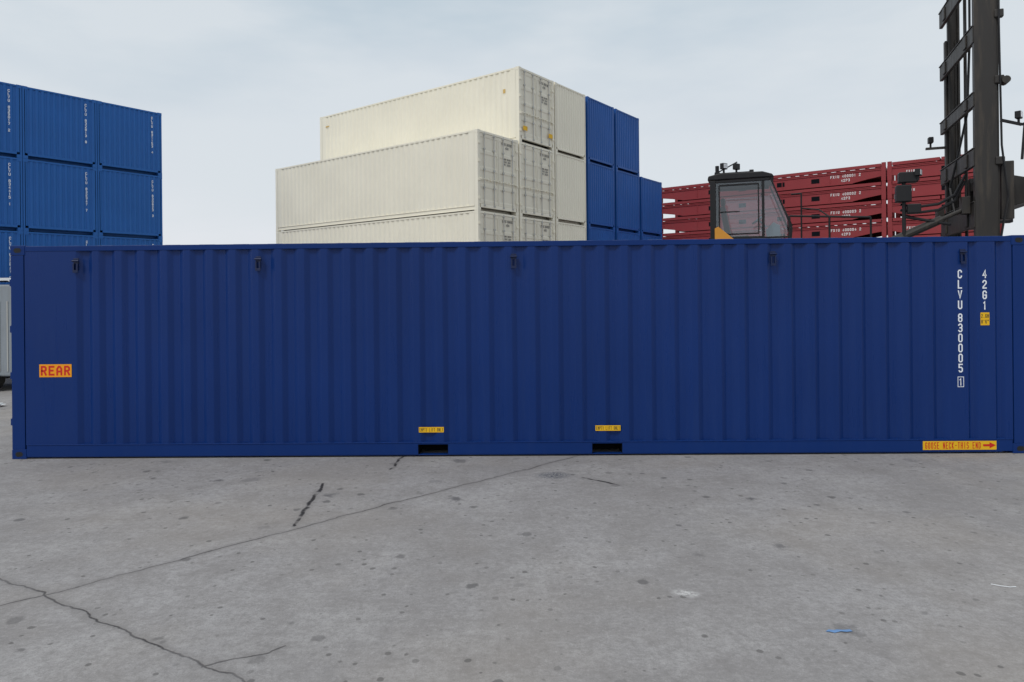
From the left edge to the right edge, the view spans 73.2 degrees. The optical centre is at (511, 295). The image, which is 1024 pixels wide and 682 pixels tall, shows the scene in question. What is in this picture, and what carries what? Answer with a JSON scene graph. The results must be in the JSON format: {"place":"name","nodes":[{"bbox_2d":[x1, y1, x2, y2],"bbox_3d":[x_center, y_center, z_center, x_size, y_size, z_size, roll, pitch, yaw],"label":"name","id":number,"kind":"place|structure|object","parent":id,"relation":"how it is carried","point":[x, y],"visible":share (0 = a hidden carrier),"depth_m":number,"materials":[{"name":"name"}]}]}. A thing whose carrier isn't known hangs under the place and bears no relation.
{"place":"outdoors","nodes":[
{"label":"outdoors","id":0,"kind":"place"},
{"bbox_2d":[276,210,518,243],"bbox_3d":[-5.322,-1.568,29.223,12.228,2.896,2.468,-1,0,37],"label":"shipping container","id":1,"kind":"object","parent":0,"point":[473,226],"visible":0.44,"depth_m":26.45,"materials":[{"name":"white metal"}]},
{"bbox_2d":[275,129,518,231],"bbox_3d":[-5.349,-4.468,29.223,12.228,2.896,2.468,-1,0,37],"label":"shipping container","id":2,"kind":"object","parent":1,"relation":"on","point":[473,170],"visible":0.9,"depth_m":26.85,"materials":[{"name":"white metal"}]},
{"bbox_2d":[478,132,498,207],"bbox_3d":[-0.866,-4.570,25.105,0.111,2.676,1.189,-1,0,37],"label":"door","id":3,"kind":"structure","parent":2,"relation":"in","point":[488,144],"depth_m":25.16,"materials":[{"name":"beige paint"}]},
{"bbox_2d":[498,137,518,210],"bbox_3d":[-0.137,-4.577,26.072,0.111,2.676,1.197,-1,0,37],"label":"door","id":4,"kind":"structure","parent":2,"relation":"in","point":[507,191],"depth_m":26.06,"materials":[{"name":"beige paint"}]},
{"bbox_2d":[479,212,498,240],"bbox_3d":[-0.839,-1.670,25.105,0.111,2.676,1.189,-1,0,37],"label":"door","id":5,"kind":"structure","parent":1,"relation":"in","point":[489,224],"depth_m":25.15,"materials":[{"name":"beige paint"}]},
{"bbox_2d":[499,216,518,240],"bbox_3d":[-0.110,-1.677,26.072,0.111,2.676,1.197,-1,0,37],"label":"door","id":6,"kind":"structure","parent":1,"relation":"in","point":[504,231],"depth_m":26.04,"materials":[{"name":"beige paint"}]},
{"bbox_2d":[0,376,1023,681],"bbox_3d":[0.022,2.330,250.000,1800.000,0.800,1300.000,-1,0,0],"label":"ground","id":7,"kind":"structure","parent":0,"point":[530,568],"depth_m":4.88,"materials":[{"name":"concrete"}]},
{"bbox_2d":[0,278,11,387],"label":"parked van","id":8,"kind":"object","parent":7,"relation":"on","point":[5,337],"visible":0.12,"depth_m":20.60,"materials":[{"name":"grey metal"}]},
{"bbox_2d":[9,235,1023,458],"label":"shipping container","id":9,"kind":"object","parent":7,"relation":"on","point":[826,345],"visible":1,"depth_m":8.29,"materials":[{"name":"blue metal"}]},
{"bbox_2d":[9,280,11,424],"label":"door","id":10,"kind":"structure","parent":9,"relation":"in","point":[9,280],"depth_m":8.37,"materials":[{"name":"blue paint"}]},
{"bbox_2d":[827,629,851,632],"bbox_3d":[1.861,1.907,3.922,0.155,0.005,0.040,-1,0,0],"label":"plastic scrap","id":11,"kind":"object","parent":7,"relation":"on","point":[839,630],"visible":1,"depth_m":3.92,"materials":[{"name":"blue plastic"}]},
{"bbox_2d":[708,0,1023,238],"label":"container handler","id":12,"kind":"object","parent":7,"relation":"on","point":[990,202],"visible":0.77,"depth_m":14.25,"materials":[{"name":"black paint"}]},
{"bbox_2d":[0,0,1023,244],"label":"sky","id":13,"kind":"structure","parent":0,"point":[241,89],"materials":[{"name":"white"}]},
{"bbox_2d":[519,216,554,240],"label":"shipping container","id":14,"kind":"object","parent":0,"point":[532,229],"visible":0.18,"depth_m":27.51,"materials":[{"name":"white metal"}]},
{"bbox_2d":[521,219,537,240],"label":"door","id":15,"kind":"structure","parent":14,"relation":"in","point":[529,228],"depth_m":27.19,"materials":[{"name":"beige paint"}]},
{"bbox_2d":[518,141,554,220],"bbox_3d":[-3.826,-4.482,31.243,12.228,2.896,2.468,-1,0,37],"label":"shipping container","id":16,"kind":"object","parent":14,"relation":"on","point":[536,190],"visible":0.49,"depth_m":27.56,"materials":[{"name":"white metal"}]},
{"bbox_2d":[320,66,553,159],"bbox_3d":[-3.852,-7.382,31.242,12.231,2.896,2.468,-1,0,37],"label":"shipping container","id":17,"kind":"object","parent":16,"relation":"on","point":[516,103],"visible":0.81,"depth_m":28.67,"materials":[{"name":"beige metal"}]},
{"bbox_2d":[519,70,537,140],"bbox_3d":[0.630,-7.484,27.125,0.111,2.676,1.189,-1,0,37],"label":"door","id":18,"kind":"structure","parent":17,"relation":"in","point":[528,96],"depth_m":27.19,"materials":[{"name":"beige paint"}]},
{"bbox_2d":[536,77,553,145],"bbox_3d":[1.359,-7.491,28.092,0.111,2.676,1.197,-1,0,37],"label":"door","id":19,"kind":"structure","parent":17,"relation":"in","point":[544,112],"depth_m":28.07,"materials":[{"name":"beige paint"}]},
{"bbox_2d":[520,144,537,213],"bbox_3d":[0.657,-4.584,27.125,0.111,2.676,1.189,-1,0,37],"label":"door","id":20,"kind":"structure","parent":16,"relation":"in","point":[529,202],"depth_m":27.17,"materials":[{"name":"beige paint"}]},
{"bbox_2d":[537,149,554,215],"bbox_3d":[1.386,-4.591,28.092,0.111,2.676,1.197,-1,0,37],"label":"door","id":21,"kind":"structure","parent":16,"relation":"in","point":[545,193],"depth_m":28.06,"materials":[{"name":"beige paint"}]},
{"bbox_2d":[538,220,554,240],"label":"door","id":22,"kind":"structure","parent":14,"relation":"in","point":[543,235],"depth_m":28.04,"materials":[{"name":"beige paint"}]},
{"bbox_2d":[555,221,585,240],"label":"shipping container","id":23,"kind":"object","parent":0,"point":[568,232],"visible":0.09,"depth_m":29.47,"materials":[{"name":"beige metal"}]},
{"bbox_2d":[554,152,585,225],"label":"shipping container","id":24,"kind":"object","parent":23,"relation":"on","point":[570,187],"visible":0.06,"depth_m":29.57,"materials":[{"name":"white metal"}]},
{"bbox_2d":[554,82,585,159],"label":"shipping container","id":25,"kind":"object","parent":24,"relation":"on","point":[569,124],"visible":0.18,"depth_m":29.57,"materials":[{"name":"beige metal"}]},
{"bbox_2d":[586,226,614,239],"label":"shipping container","id":26,"kind":"object","parent":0,"point":[594,233],"visible":0.05,"depth_m":31.65,"materials":[{"name":"blue metal"}]},
{"bbox_2d":[586,161,614,229],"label":"shipping container","id":27,"kind":"object","parent":26,"relation":"on","point":[600,197],"visible":0.14,"depth_m":31.67,"materials":[{"name":"blue metal"}]},
{"bbox_2d":[585,96,613,167],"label":"shipping container","id":28,"kind":"object","parent":27,"relation":"on","point":[599,125],"visible":0.11,"depth_m":31.66,"materials":[{"name":"blue metal"}]},
{"bbox_2d":[615,230,639,239],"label":"shipping container","id":29,"kind":"object","parent":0,"point":[621,235],"visible":0.05,"depth_m":33.62,"materials":[{"name":"blue metal"}]},
{"bbox_2d":[614,169,639,232],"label":"shipping container","id":30,"kind":"object","parent":29,"relation":"on","point":[627,202],"visible":0.12,"depth_m":33.76,"materials":[{"name":"blue metal"}]},
{"bbox_2d":[614,108,639,175],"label":"shipping container","id":31,"kind":"object","parent":30,"relation":"on","point":[626,142],"visible":0.1,"depth_m":33.76,"materials":[{"name":"blue metal"}]},
{"bbox_2d":[640,234,661,239],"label":"shipping container","id":32,"kind":"object","parent":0,"point":[646,237],"visible":0.06,"depth_m":35.67,"materials":[{"name":"blue metal"}]},
{"bbox_2d":[639,177,661,236],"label":"shipping container","id":33,"kind":"object","parent":32,"relation":"on","point":[650,207],"visible":0.09,"depth_m":35.86,"materials":[{"name":"blue metal"}]},
{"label":"flat rack","id":34,"kind":"object","parent":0,"visible":0},
{"bbox_2d":[888,232,1000,236],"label":"flat rack","id":35,"kind":"object","parent":34,"relation":"on","point":[963,234],"visible":0.05,"depth_m":32.76,"materials":[{"name":"red metal"}]},
{"bbox_2d":[888,215,1001,235],"bbox_3d":[21.040,-3.415,33.538,4.500,0.913,2.438,-1,0,38],"label":"flat rack","id":36,"kind":"object","parent":35,"relation":"on","point":[896,225],"visible":0.3,"depth_m":33.49,"materials":[{"name":"red metal"}]},
{"bbox_2d":[887,194,964,217],"bbox_3d":[21.031,-4.330,33.538,4.500,0.913,2.438,-1,0,38],"label":"flat rack","id":37,"kind":"object","parent":36,"relation":"on","point":[893,207],"visible":0.24,"depth_m":33.20,"materials":[{"name":"red metal"}]},
{"bbox_2d":[887,173,972,198],"bbox_3d":[21.022,-5.245,33.538,4.500,0.913,2.438,-1,0,38],"label":"flat rack","id":38,"kind":"object","parent":37,"relation":"on","point":[926,186],"visible":0.31,"depth_m":33.02,"materials":[{"name":"red metal"}]},
{"bbox_2d":[887,154,972,180],"bbox_3d":[21.014,-6.160,33.538,4.500,0.913,2.438,-1,0,38],"label":"flat rack","id":39,"kind":"object","parent":38,"relation":"on","point":[931,167],"visible":0.37,"depth_m":33.14,"materials":[{"name":"red metal"}]},
{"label":"shipping container","id":40,"kind":"object","parent":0,"visible":0},
{"bbox_2d":[98,235,162,245],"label":"shipping container","id":41,"kind":"object","parent":40,"relation":"on","point":[107,240],"visible":0.08,"depth_m":27.30,"materials":[{"name":"blue metal"}]},
{"bbox_2d":[97,168,162,238],"bbox_3d":[-19.953,-3.568,31.205,12.192,2.591,2.468,-1,0,38],"label":"shipping container","id":42,"kind":"object","parent":41,"relation":"on","point":[129,204],"visible":0.39,"depth_m":27.41,"materials":[{"name":"blue metal"}]},
{"bbox_2d":[97,101,161,175],"bbox_3d":[-19.977,-6.162,31.205,12.192,2.591,2.468,-1,0,38],"label":"shipping container","id":43,"kind":"object","parent":42,"relation":"on","point":[129,139],"visible":0.34,"depth_m":27.42,"materials":[{"name":"blue metal"}]},
{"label":"shipping container","id":44,"kind":"object","parent":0,"visible":0},
{"bbox_2d":[23,231,97,245],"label":"shipping container","id":45,"kind":"object","parent":44,"relation":"on","point":[41,239],"visible":0.28,"depth_m":25.42,"materials":[{"name":"blue metal"}]},
{"bbox_2d":[22,158,97,234],"bbox_3d":[-21.462,-3.553,29.274,12.192,2.591,2.468,-1,0,38],"label":"shipping container","id":46,"kind":"object","parent":45,"relation":"on","point":[58,198],"visible":0.55,"depth_m":25.49,"materials":[{"name":"blue metal"}]},
{"bbox_2d":[22,86,96,167],"bbox_3d":[-21.486,-6.148,29.274,12.192,2.591,2.468,-1,0,38],"label":"shipping container","id":47,"kind":"object","parent":46,"relation":"on","point":[60,128],"visible":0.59,"depth_m":25.48,"materials":[{"name":"blue metal"}]},
{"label":"shipping container","id":48,"kind":"object","parent":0,"visible":0},
{"bbox_2d":[0,230,22,284],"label":"shipping container","id":49,"kind":"object","parent":48,"relation":"on","point":[8,239],"visible":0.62,"depth_m":24.17,"materials":[{"name":"blue metal"}]},
{"bbox_2d":[0,156,22,230],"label":"shipping container","id":50,"kind":"object","parent":49,"relation":"on","point":[11,202],"visible":0.96,"depth_m":24.28,"materials":[{"name":"blue metal"}]},
{"bbox_2d":[0,82,21,157],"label":"shipping container","id":51,"kind":"object","parent":50,"relation":"on","point":[10,120],"visible":0.95,"depth_m":24.30,"materials":[{"name":"blue metal"}]},
{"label":"flat rack","id":52,"kind":"object","parent":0,"visible":0},
{"bbox_2d":[662,218,894,239],"bbox_3d":[14.416,-3.353,38.716,12.190,0.913,2.438,-1,0,38],"label":"flat rack","id":53,"kind":"object","parent":52,"relation":"on","point":[846,229],"visible":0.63,"depth_m":36.04,"materials":[{"name":"red metal"}]},
{"bbox_2d":[662,199,894,232],"bbox_3d":[14.407,-4.268,38.716,12.190,0.913,2.438,-1,0,38],"label":"flat rack","id":54,"kind":"object","parent":53,"relation":"on","point":[738,220],"visible":0.75,"depth_m":37.19,"materials":[{"name":"red metal"}]},
{"bbox_2d":[662,180,894,217],"bbox_3d":[14.399,-5.182,38.716,12.190,0.913,2.438,-1,0,38],"label":"flat rack","id":55,"kind":"object","parent":54,"relation":"on","point":[834,195],"visible":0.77,"depth_m":36.90,"materials":[{"name":"red metal"}]},
{"bbox_2d":[662,162,894,202],"bbox_3d":[14.390,-6.097,38.716,12.190,0.913,2.438,-1,0,38],"label":"flat rack","id":56,"kind":"object","parent":55,"relation":"on","point":[873,173],"visible":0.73,"depth_m":36.53,"materials":[{"name":"red metal"}]}
]}

